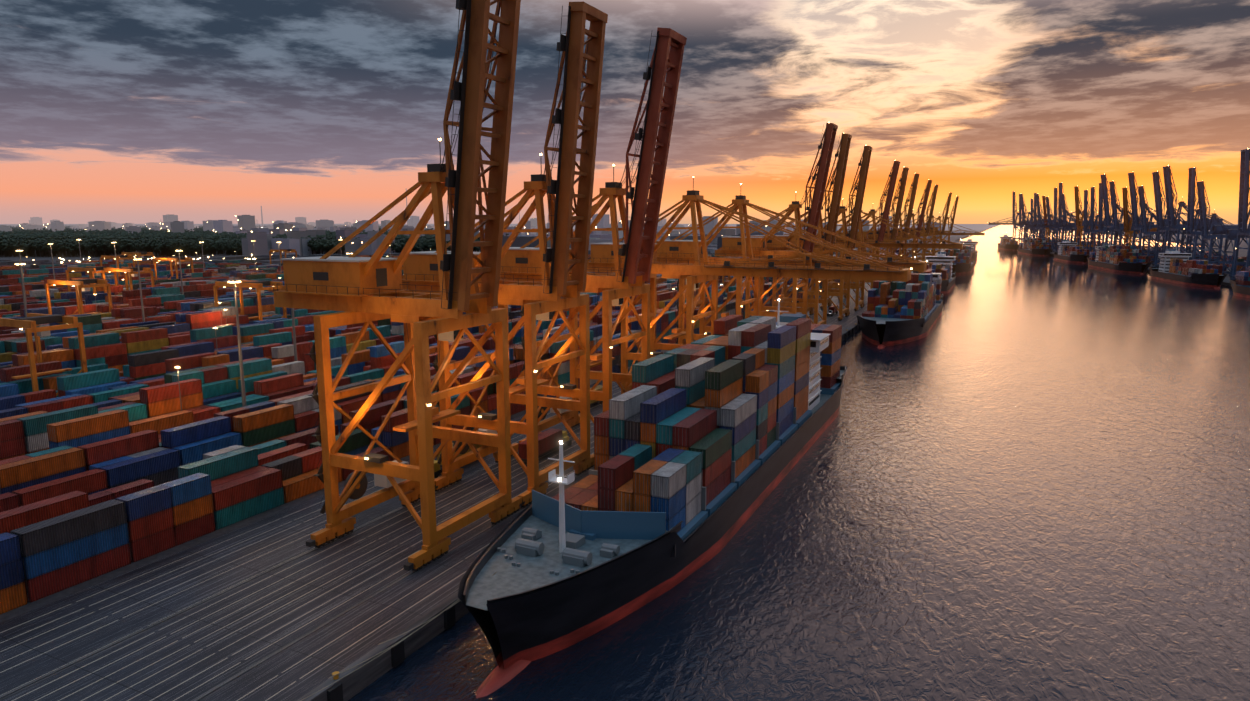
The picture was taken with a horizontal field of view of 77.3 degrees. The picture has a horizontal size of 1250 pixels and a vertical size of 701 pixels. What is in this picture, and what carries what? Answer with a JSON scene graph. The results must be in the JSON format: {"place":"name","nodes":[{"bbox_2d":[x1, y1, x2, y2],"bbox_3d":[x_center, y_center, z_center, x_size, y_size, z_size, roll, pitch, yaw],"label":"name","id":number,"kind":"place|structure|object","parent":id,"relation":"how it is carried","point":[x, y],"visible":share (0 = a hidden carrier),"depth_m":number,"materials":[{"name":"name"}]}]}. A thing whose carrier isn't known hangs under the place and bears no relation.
{"place":"outdoors","nodes":[
{"label":"outdoors","id":0,"kind":"place"},
{"bbox_2d":[0,224,1248,700],"bbox_3d":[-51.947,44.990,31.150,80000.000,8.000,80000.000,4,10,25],"label":"ground","id":1,"kind":"structure","parent":0,"point":[364,676],"depth_m":105.98,"materials":[{"name":"concrete"}]},
{"bbox_2d":[15,261,26,316],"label":"light mast","id":2,"kind":"object","parent":1,"relation":"on","point":[20,263],"visible":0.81,"depth_m":239.40,"materials":[{"name":"silver metal"}]},
{"bbox_2d":[16,248,26,303],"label":"light mast","id":3,"kind":"object","parent":1,"relation":"on","point":[19,250],"visible":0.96,"depth_m":357.43,"materials":[{"name":"silver metal"}]},
{"bbox_2d":[0,313,87,395],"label":"yard gantry","id":4,"kind":"object","parent":1,"relation":"on","point":[30,322],"visible":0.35,"depth_m":183.21,"materials":[{"name":"orange metal"}]},
{"bbox_2d":[48,242,55,287],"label":"light mast","id":5,"kind":"object","parent":1,"relation":"on","point":[50,243],"visible":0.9,"depth_m":472.42,"materials":[{"name":"silver metal"}]},
{"bbox_2d":[45,278,112,315],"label":"yard gantry","id":6,"kind":"object","parent":1,"relation":"on","point":[78,283],"visible":0.42,"depth_m":306.39,"materials":[{"name":"orange metal"}]},
{"bbox_2d":[65,266,117,293],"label":"yard gantry","id":7,"kind":"object","parent":1,"relation":"on","point":[93,272],"visible":0.38,"depth_m":393.51,"materials":[{"name":"orange metal"}]},
{"bbox_2d":[112,242,118,283],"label":"light mast","id":8,"kind":"object","parent":1,"relation":"on","point":[116,262],"visible":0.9,"depth_m":506.28,"materials":[{"name":"silver metal"}]},
{"bbox_2d":[100,255,135,278],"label":"yard gantry","id":9,"kind":"object","parent":1,"relation":"on","point":[121,258],"visible":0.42,"depth_m":535.23,"materials":[{"name":"orange metal"}]},
{"bbox_2d":[102,267,154,292],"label":"yard gantry","id":10,"kind":"object","parent":1,"relation":"on","point":[129,270],"visible":0.38,"depth_m":387.92,"materials":[{"name":"orange metal"}]},
{"bbox_2d":[120,252,153,264],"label":"yard gantry","id":11,"kind":"object","parent":1,"relation":"on","point":[139,254],"visible":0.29,"depth_m":593.83,"materials":[{"name":"orange metal"}]},
{"bbox_2d":[133,256,144,321],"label":"light mast","id":12,"kind":"object","parent":1,"relation":"on","point":[141,297],"visible":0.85,"depth_m":272.29,"materials":[{"name":"silver metal"}]},
{"bbox_2d":[153,257,193,280],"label":"yard gantry","id":13,"kind":"object","parent":1,"relation":"on","point":[182,259],"visible":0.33,"depth_m":505.28,"materials":[{"name":"orange metal"}]},
{"bbox_2d":[176,248,183,293],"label":"light mast","id":14,"kind":"object","parent":1,"relation":"on","point":[178,250],"visible":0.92,"depth_m":356.61,"materials":[{"name":"silver metal"}]},
{"bbox_2d":[200,241,204,271],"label":"light mast","id":15,"kind":"object","parent":1,"relation":"on","point":[201,242],"visible":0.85,"depth_m":511.04,"materials":[{"name":"silver metal"}]},
{"bbox_2d":[228,277,246,406],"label":"light mast","id":16,"kind":"object","parent":1,"relation":"on","point":[234,281],"visible":0.9,"depth_m":169.32,"materials":[{"name":"silver metal"}]},
{"bbox_2d":[213,280,286,320],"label":"yard gantry","id":17,"kind":"object","parent":1,"relation":"on","point":[257,286],"visible":0.38,"depth_m":295.56,"materials":[{"name":"orange metal"}]},
{"bbox_2d":[251,240,255,267],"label":"light mast","id":18,"kind":"object","parent":1,"relation":"on","point":[254,253],"visible":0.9,"depth_m":545.87,"materials":[{"name":"silver metal"}]},
{"bbox_2d":[277,241,281,272],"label":"light mast","id":19,"kind":"object","parent":1,"relation":"on","point":[279,257],"visible":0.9,"depth_m":510.25,"materials":[{"name":"silver metal"}]},
{"bbox_2d":[269,249,296,265],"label":"yard gantry","id":20,"kind":"object","parent":1,"relation":"on","point":[285,251],"visible":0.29,"depth_m":659.04,"materials":[{"name":"orange metal"}]},
{"bbox_2d":[291,308,297,360],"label":"light mast","id":21,"kind":"object","parent":1,"relation":"on","point":[294,340],"visible":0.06,"depth_m":212.45,"materials":[{"name":"silver metal"}]},
{"bbox_2d":[0,189,898,267],"bbox_3d":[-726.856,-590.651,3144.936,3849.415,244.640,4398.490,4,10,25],"label":"town","id":22,"kind":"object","parent":1,"relation":"on","point":[265,242],"visible":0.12,"depth_m":987.66,"materials":[{"name":"white"}]},
{"bbox_2d":[0,249,911,613],"bbox_3d":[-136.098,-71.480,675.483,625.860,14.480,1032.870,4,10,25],"label":"yard containers","id":23,"kind":"object","parent":1,"relation":"on","point":[116,455],"visible":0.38,"depth_m":164.88,"materials":[{"name":"metal"}]},
{"bbox_2d":[27,249,856,410],"bbox_3d":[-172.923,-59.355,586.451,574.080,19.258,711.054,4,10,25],"label":"yard work lamps","id":24,"kind":"object","parent":23,"relation":"on","point":[215,328],"visible":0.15,"depth_m":271.97,"materials":[{"name":"silver metal"}]},
{"bbox_2d":[0,255,936,700],"bbox_3d":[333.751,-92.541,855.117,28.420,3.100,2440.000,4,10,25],"label":"rails","id":25,"kind":"object","parent":1,"relation":"on","point":[336,689],"depth_m":87.61,"materials":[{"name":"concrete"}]},
{"bbox_2d":[273,0,524,570],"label":"quay crane","id":26,"kind":"object","parent":25,"relation":"on","point":[366,290],"visible":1,"depth_m":108.36,"materials":[{"name":"yellow paint"}]},
{"bbox_2d":[402,2,607,507],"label":"quay crane","id":27,"kind":"object","parent":25,"relation":"on","point":[543,300],"visible":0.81,"depth_m":129.03,"materials":[{"name":"yellow paint"}]},
{"bbox_2d":[501,27,686,442],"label":"quay crane","id":28,"kind":"object","parent":25,"relation":"on","point":[617,286],"visible":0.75,"depth_m":152.22,"materials":[{"name":"yellow paint"}]},
{"bbox_2d":[587,176,911,393],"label":"quay crane","id":29,"kind":"object","parent":25,"relation":"on","point":[602,254],"visible":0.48,"depth_m":191.48,"materials":[{"name":"yellow paint"}]},
{"bbox_2d":[715,122,837,318],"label":"quay crane","id":30,"kind":"object","parent":25,"relation":"on","point":[731,247],"visible":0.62,"depth_m":287.68,"materials":[{"name":"yellow paint"}]},
{"bbox_2d":[655,183,927,344],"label":"quay crane","id":31,"kind":"object","parent":25,"relation":"on","point":[672,251],"visible":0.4,"depth_m":228.43,"materials":[{"name":"yellow paint"}]},
{"bbox_2d":[751,133,851,323],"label":"quay crane","id":32,"kind":"object","parent":25,"relation":"on","point":[839,178],"visible":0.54,"depth_m":319.46,"materials":[{"name":"yellow paint"}]},
{"bbox_2d":[784,145,872,320],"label":"quay crane","id":33,"kind":"object","parent":25,"relation":"on","point":[859,187],"visible":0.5,"depth_m":368.06,"materials":[{"name":"yellow paint"}]},
{"bbox_2d":[836,161,899,300],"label":"quay crane","id":34,"kind":"object","parent":25,"relation":"on","point":[890,192],"visible":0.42,"depth_m":451.18,"materials":[{"name":"yellow paint"}]},
{"bbox_2d":[848,167,908,289],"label":"quay crane","id":35,"kind":"object","parent":25,"relation":"on","point":[897,213],"visible":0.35,"depth_m":504.15,"materials":[{"name":"yellow paint"}]},
{"bbox_2d":[816,210,963,310],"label":"quay crane","id":36,"kind":"object","parent":25,"relation":"on","point":[879,244],"visible":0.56,"depth_m":405.68,"materials":[{"name":"yellow paint"}]},
{"bbox_2d":[863,173,919,260],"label":"quay crane","id":37,"kind":"object","parent":25,"relation":"on","point":[911,200],"visible":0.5,"depth_m":566.45,"materials":[{"name":"yellow paint"}]},
{"bbox_2d":[879,179,931,260],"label":"quay crane","id":38,"kind":"object","parent":25,"relation":"on","point":[925,199],"visible":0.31,"depth_m":646.38,"materials":[{"name":"yellow paint"}]},
{"bbox_2d":[898,184,937,260],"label":"quay crane","id":39,"kind":"object","parent":25,"relation":"on","point":[929,217],"visible":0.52,"depth_m":727.30,"materials":[{"name":"yellow paint"}]},
{"bbox_2d":[915,192,951,254],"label":"quay crane","id":40,"kind":"object","parent":25,"relation":"on","point":[946,214],"visible":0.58,"depth_m":914.06,"materials":[{"name":"yellow paint"}]},
{"bbox_2d":[930,196,958,255],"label":"quay crane","id":41,"kind":"object","parent":25,"relation":"on","point":[952,219],"visible":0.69,"depth_m":1048.58,"materials":[{"name":"yellow paint"}]},
{"bbox_2d":[909,215,984,256],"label":"quay crane","id":42,"kind":"object","parent":25,"relation":"on","point":[941,233],"visible":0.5,"depth_m":824.78,"materials":[{"name":"yellow paint"}]},
{"bbox_2d":[0,214,941,239],"bbox_3d":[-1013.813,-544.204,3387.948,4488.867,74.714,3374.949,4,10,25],"label":"skyline","id":43,"kind":"structure","parent":1,"relation":"on","point":[171,222],"depth_m":2094.29,"materials":[{"name":"white"}]},
{"bbox_2d":[0,241,960,700],"bbox_3d":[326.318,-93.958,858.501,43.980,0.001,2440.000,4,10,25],"label":"apron","id":44,"kind":"object","parent":1,"relation":"on","point":[394,527],"visible":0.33,"depth_m":93.57,"materials":[{"name":"grey concrete"}]},
{"bbox_2d":[0,285,867,700],"bbox_3d":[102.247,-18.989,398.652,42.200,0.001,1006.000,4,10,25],"label":"lane lines","id":45,"kind":"object","parent":44,"relation":"on","point":[258,599],"visible":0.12,"depth_m":93.80,"materials":[{"name":"beige paint"}]},
{"bbox_2d":[434,443,483,477],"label":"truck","id":46,"kind":"object","parent":44,"relation":"on","point":[437,468],"visible":0.23,"depth_m":142.41,"materials":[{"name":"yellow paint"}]},
{"bbox_2d":[518,428,571,462],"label":"truck","id":47,"kind":"object","parent":44,"relation":"on","point":[549,439],"visible":0.65,"depth_m":153.64,"materials":[{"name":"yellow paint"}]},
{"bbox_2d":[578,385,602,412],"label":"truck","id":48,"kind":"object","parent":44,"relation":"on","point":[599,388],"visible":0.21,"depth_m":197.25,"materials":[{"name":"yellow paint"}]},
{"bbox_2d":[827,305,837,315],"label":"truck","id":49,"kind":"object","parent":44,"relation":"on","point":[832,309],"visible":1,"depth_m":388.29,"materials":[{"name":"grey paint"}]},
{"bbox_2d":[988,212,1052,237],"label":"gantry crane","id":50,"kind":"object","parent":1,"relation":"on","point":[1010,223],"visible":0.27,"depth_m":1411.51,"materials":[{"name":"blue paint"}]},
{"bbox_2d":[1012,191,1028,240],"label":"gantry crane","id":51,"kind":"object","parent":1,"relation":"on","point":[1014,211],"visible":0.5,"depth_m":1540.98,"materials":[{"name":"blue paint"}]},
{"bbox_2d":[1018,194,1034,244],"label":"gantry crane","id":52,"kind":"object","parent":1,"relation":"on","point":[1021,226],"visible":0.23,"depth_m":1478.52,"materials":[{"name":"blue paint"}]},
{"bbox_2d":[1020,194,1039,238],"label":"gantry crane","id":53,"kind":"object","parent":1,"relation":"on","point":[1023,205],"visible":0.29,"depth_m":1433.44,"materials":[{"name":"blue paint"}]},
{"bbox_2d":[1030,198,1044,237],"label":"gantry crane","id":54,"kind":"object","parent":1,"relation":"on","point":[1032,218],"visible":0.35,"depth_m":1371.23,"materials":[{"name":"blue paint"}]},
{"bbox_2d":[1034,193,1049,239],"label":"gantry crane","id":55,"kind":"object","parent":1,"relation":"on","point":[1035,214],"visible":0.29,"depth_m":1344.63,"materials":[{"name":"blue paint"}]},
{"bbox_2d":[1035,194,1062,249],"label":"gantry crane","id":56,"kind":"object","parent":1,"relation":"on","point":[1042,229],"visible":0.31,"depth_m":1300.79,"materials":[{"name":"blue paint"}]},
{"bbox_2d":[1042,195,1061,247],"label":"gantry crane","id":57,"kind":"object","parent":1,"relation":"on","point":[1045,210],"visible":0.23,"depth_m":1258.72,"materials":[{"name":"yellow paint"}]},
{"bbox_2d":[1045,197,1066,248],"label":"gantry crane","id":58,"kind":"object","parent":1,"relation":"on","point":[1048,214],"visible":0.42,"depth_m":1231.30,"materials":[{"name":"blue paint"}]},
{"bbox_2d":[1024,210,1092,251],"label":"gantry crane","id":59,"kind":"object","parent":1,"relation":"on","point":[1074,228],"visible":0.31,"depth_m":1105.94,"materials":[{"name":"blue paint"}]},
{"bbox_2d":[1052,188,1073,252],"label":"gantry crane","id":60,"kind":"object","parent":1,"relation":"on","point":[1056,203],"visible":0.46,"depth_m":1199.24,"materials":[{"name":"blue paint"}]},
{"bbox_2d":[1057,183,1087,251],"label":"gantry crane","id":61,"kind":"object","parent":1,"relation":"on","point":[1060,220],"visible":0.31,"depth_m":1167.36,"materials":[{"name":"blue paint"}]},
{"bbox_2d":[1061,194,1087,243],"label":"gantry crane","id":62,"kind":"object","parent":1,"relation":"on","point":[1064,208],"visible":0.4,"depth_m":1133.09,"materials":[{"name":"blue paint"}]},
{"bbox_2d":[1074,186,1098,251],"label":"gantry crane","id":63,"kind":"object","parent":1,"relation":"on","point":[1077,212],"visible":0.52,"depth_m":1067.64,"materials":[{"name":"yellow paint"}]},
{"bbox_2d":[1083,190,1105,250],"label":"gantry crane","id":64,"kind":"object","parent":1,"relation":"on","point":[1086,224],"visible":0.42,"depth_m":1033.51,"materials":[{"name":"blue paint"}]},
{"bbox_2d":[1089,187,1111,253],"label":"gantry crane","id":65,"kind":"object","parent":1,"relation":"on","point":[1093,223],"visible":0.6,"depth_m":1002.65,"materials":[{"name":"blue paint"}]},
{"bbox_2d":[1097,183,1132,246],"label":"gantry crane","id":66,"kind":"object","parent":1,"relation":"on","point":[1101,225],"visible":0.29,"depth_m":966.52,"materials":[{"name":"blue paint"}]},
{"bbox_2d":[1100,174,1148,244],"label":"gantry crane","id":67,"kind":"object","parent":1,"relation":"on","point":[1107,213],"visible":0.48,"depth_m":933.48,"materials":[{"name":"blue paint"}]},
{"bbox_2d":[1109,181,1153,248],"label":"gantry crane","id":68,"kind":"object","parent":1,"relation":"on","point":[1116,223],"visible":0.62,"depth_m":903.49,"materials":[{"name":"blue paint"}]},
{"bbox_2d":[1122,187,1156,249],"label":"gantry crane","id":69,"kind":"object","parent":1,"relation":"on","point":[1127,231],"visible":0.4,"depth_m":868.58,"materials":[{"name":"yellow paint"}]},
{"bbox_2d":[1050,239,1249,273],"bbox_3d":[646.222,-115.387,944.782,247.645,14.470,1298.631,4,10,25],"label":"shipping containers","id":70,"kind":"object","parent":1,"relation":"on","point":[1240,266],"visible":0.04,"depth_m":741.38,"materials":[{"name":"metal"}]},
{"bbox_2d":[1128,172,1181,264],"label":"gantry crane","id":71,"kind":"object","parent":1,"relation":"on","point":[1136,217],"visible":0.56,"depth_m":835.76,"materials":[{"name":"blue paint"}]},
{"bbox_2d":[1138,185,1186,262],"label":"gantry crane","id":72,"kind":"object","parent":1,"relation":"on","point":[1145,224],"visible":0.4,"depth_m":809.46,"materials":[{"name":"blue paint"}]},
{"bbox_2d":[1152,171,1209,266],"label":"gantry crane","id":73,"kind":"object","parent":1,"relation":"on","point":[1160,217],"visible":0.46,"depth_m":766.25,"materials":[{"name":"blue paint"}]},
{"bbox_2d":[1163,165,1222,257],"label":"gantry crane","id":74,"kind":"object","parent":1,"relation":"on","point":[1170,199],"visible":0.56,"depth_m":736.56,"materials":[{"name":"blue paint"}]},
{"bbox_2d":[1185,167,1237,264],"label":"gantry crane","id":75,"kind":"object","parent":1,"relation":"on","point":[1216,229],"visible":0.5,"depth_m":694.39,"materials":[{"name":"blue paint"}]},
{"bbox_2d":[1197,181,1248,276],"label":"gantry crane","id":76,"kind":"object","parent":1,"relation":"on","point":[1230,234],"visible":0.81,"depth_m":664.51,"materials":[{"name":"blue paint"}]},
{"bbox_2d":[1230,148,1249,279],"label":"gantry crane","id":77,"kind":"object","parent":1,"relation":"on","point":[1243,212],"visible":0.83,"depth_m":598.85,"materials":[{"name":"blue paint"}]},
{"bbox_2d":[0,0,1249,223],"label":"sky","id":78,"kind":"structure","parent":0,"point":[117,111],"materials":[{"name":"grey"}]},
{"bbox_2d":[348,225,1249,700],"bbox_3d":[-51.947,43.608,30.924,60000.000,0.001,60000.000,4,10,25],"label":"water","id":79,"kind":"structure","parent":0,"point":[1014,475],"depth_m":120.57,"materials":[{"name":"blue liquid"}]},
{"bbox_2d":[458,299,846,697],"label":"container ship","id":80,"kind":"object","parent":79,"relation":"on","point":[702,446],"visible":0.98,"depth_m":110.24,"materials":[{"name":"paint"}]},
{"bbox_2d":[300,522,509,700],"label":"mooring lines","id":81,"kind":"object","parent":80,"relation":"attached to","point":[451,605],"visible":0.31,"depth_m":79.50,"materials":[{"name":"beige"}]},
{"bbox_2d":[857,259,943,348],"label":"container ship","id":82,"kind":"object","parent":79,"relation":"on","point":[908,311],"visible":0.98,"depth_m":333.40,"materials":[{"name":"paint"}]},
{"bbox_2d":[925,249,955,293],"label":"container ship","id":83,"kind":"object","parent":79,"relation":"on","point":[941,263],"visible":0.46,"depth_m":571.00,"materials":[{"name":"paint"}]},
{"bbox_2d":[945,239,974,274],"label":"container ship","id":84,"kind":"object","parent":79,"relation":"on","point":[963,262],"visible":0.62,"depth_m":763.48,"materials":[{"name":"paint"}]},
{"bbox_2d":[962,236,977,259],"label":"container ship","id":85,"kind":"object","parent":79,"relation":"on","point":[968,242],"visible":0.27,"depth_m":1075.27,"materials":[{"name":"paint"}]},
{"bbox_2d":[998,233,1018,249],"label":"ship","id":86,"kind":"object","parent":79,"relation":"on","point":[1007,243],"visible":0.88,"depth_m":1423.81,"materials":[{"name":"paint"}]},
{"bbox_2d":[1018,235,1051,255],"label":"ship","id":87,"kind":"object","parent":79,"relation":"on","point":[1035,246],"visible":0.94,"depth_m":1185.22,"materials":[{"name":"paint"}]},
{"bbox_2d":[1054,238,1088,263],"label":"ship","id":88,"kind":"object","parent":79,"relation":"on","point":[1068,251],"visible":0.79,"depth_m":978.78,"materials":[{"name":"paint"}]},
{"bbox_2d":[1087,239,1150,274],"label":"ship","id":89,"kind":"object","parent":79,"relation":"on","point":[1123,259],"visible":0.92,"depth_m":784.05,"materials":[{"name":"paint"}]},
{"bbox_2d":[1149,245,1227,288],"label":"ship","id":90,"kind":"object","parent":79,"relation":"on","point":[1177,267],"visible":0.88,"depth_m":620.29,"materials":[{"name":"paint"}]},
{"bbox_2d":[1229,267,1249,297],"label":"ship","id":91,"kind":"object","parent":79,"relation":"on","point":[1240,284],"visible":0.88,"depth_m":518.33,"materials":[{"name":"paint"}]}
]}

